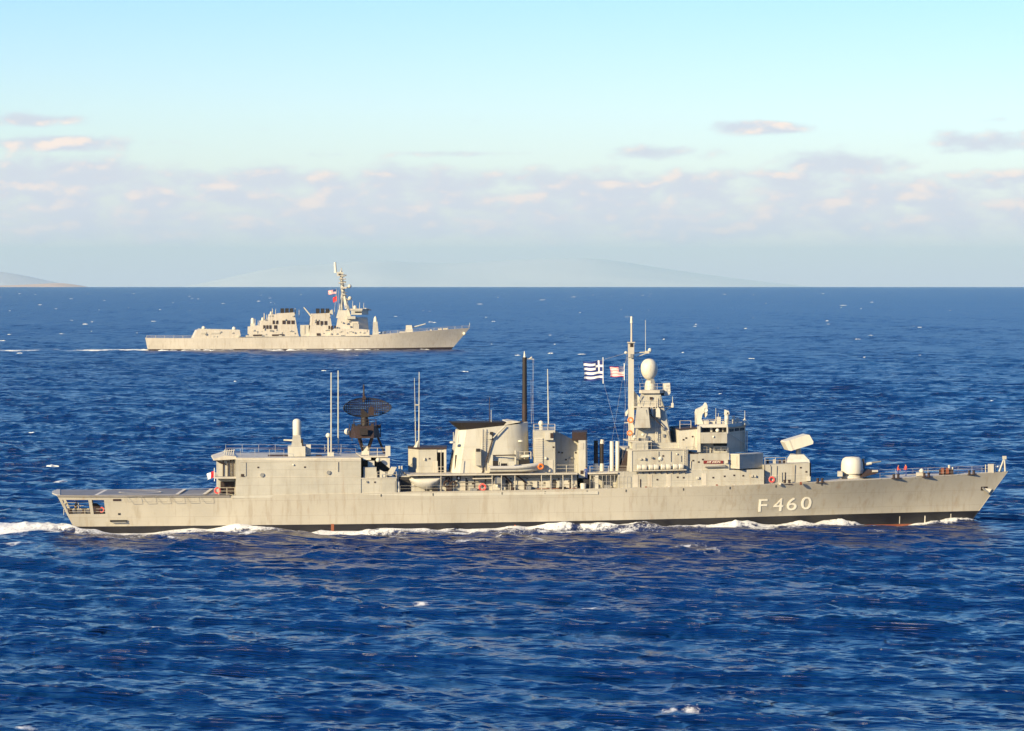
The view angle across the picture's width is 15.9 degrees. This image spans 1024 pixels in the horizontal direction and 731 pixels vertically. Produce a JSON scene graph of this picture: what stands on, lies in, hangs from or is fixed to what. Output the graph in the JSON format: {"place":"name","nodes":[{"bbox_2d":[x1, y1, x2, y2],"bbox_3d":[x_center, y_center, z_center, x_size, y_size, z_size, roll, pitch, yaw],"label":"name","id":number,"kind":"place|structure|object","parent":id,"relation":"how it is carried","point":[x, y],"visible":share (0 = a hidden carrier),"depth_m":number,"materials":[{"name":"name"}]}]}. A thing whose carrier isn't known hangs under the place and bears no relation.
{"place":"outdoors","nodes":[
{"label":"outdoors","id":0,"kind":"place"},
{"bbox_2d":[0,272,56,285],"bbox_3d":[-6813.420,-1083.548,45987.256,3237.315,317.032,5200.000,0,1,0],"label":"hills","id":1,"kind":"structure","parent":0,"point":[10,279],"depth_m":45328.34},
{"bbox_2d":[0,283,85,286],"bbox_3d":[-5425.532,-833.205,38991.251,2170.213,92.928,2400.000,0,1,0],"label":"hills","id":2,"kind":"structure","parent":0,"point":[52,285],"depth_m":38701.65,"materials":[{"name":"grey"}]},
{"bbox_2d":[183,258,808,286],"bbox_3d":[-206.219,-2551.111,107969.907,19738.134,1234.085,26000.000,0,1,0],"label":"mountain","id":3,"kind":"structure","parent":0,"point":[568,272],"depth_m":102613.34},
{"bbox_2d":[0,287,1023,730],"bbox_3d":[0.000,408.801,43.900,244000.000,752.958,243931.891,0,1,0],"label":"sea","id":4,"kind":"structure","parent":0,"point":[794,625],"depth_m":467.20,"materials":[{"name":"blue liquid"}]},
{"bbox_2d":[145,262,469,350],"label":"destroyer","id":5,"kind":"object","parent":4,"relation":"on","point":[275,331],"visible":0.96,"depth_m":1751.81,"materials":[{"name":"grey paint"}]},
{"bbox_2d":[328,288,336,294],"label":"american flag","id":6,"kind":"object","parent":5,"relation":"attached to","point":[331,291],"visible":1,"depth_m":1756.88,"materials":[{"name":"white fabric"}]},
{"bbox_2d":[0,293,998,466],"bbox_3d":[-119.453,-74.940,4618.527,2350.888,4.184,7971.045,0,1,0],"label":"whitecap foam","id":7,"kind":"object","parent":4,"relation":"on","point":[51,465],"visible":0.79,"depth_m":1743.22,"materials":[{"name":"white"}]},
{"bbox_2d":[52,316,1007,532],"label":"frigate","id":8,"kind":"object","parent":4,"relation":"on","point":[299,486],"visible":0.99,"depth_m":506.75,"materials":[{"name":"grey metal"}]},
{"bbox_2d":[207,468,214,480],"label":"flag","id":9,"kind":"object","parent":8,"relation":"attached to","point":[210,475],"visible":1,"depth_m":499.56,"materials":[{"name":"white fabric"}]},
{"bbox_2d":[214,487,220,493],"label":"lifebuoy","id":10,"kind":"object","parent":8,"relation":"attached to","point":[215,492],"visible":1,"depth_m":501.32,"materials":[{"name":"red plastic"}]},
{"bbox_2d":[478,483,486,489],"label":"lifebuoy","id":11,"kind":"object","parent":8,"relation":"hanging from","point":[480,484],"visible":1,"depth_m":504.90,"materials":[{"name":"red plastic"}]},
{"bbox_2d":[487,459,543,475],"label":"rigid boat","id":12,"kind":"object","parent":8,"relation":"on","point":[501,468],"visible":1,"depth_m":504.67,"materials":[{"name":"paint"}]},
{"bbox_2d":[583,360,603,383],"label":"greek flag","id":13,"kind":"object","parent":8,"relation":"hanging from","point":[593,371],"visible":1,"depth_m":511.45,"materials":[{"name":"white fabric"}]},
{"bbox_2d":[610,363,624,377],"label":"american flag","id":14,"kind":"object","parent":8,"relation":"attached to","point":[617,371],"visible":1,"depth_m":511.81,"materials":[{"name":"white fabric"}]},
{"bbox_2d":[648,464,653,469],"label":"life raft","id":15,"kind":"object","parent":8,"relation":"on","point":[650,466],"visible":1,"depth_m":506.20,"materials":[{"name":"white paint"}]},
{"bbox_2d":[678,464,683,468],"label":"life raft","id":16,"kind":"object","parent":8,"relation":"on","point":[680,466],"visible":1,"depth_m":506.66,"materials":[{"name":"white paint"}]},
{"bbox_2d":[0,0,1023,286],"label":"sky","id":17,"kind":"structure","parent":0,"point":[144,143],"materials":[{"name":"blue"}]}
]}

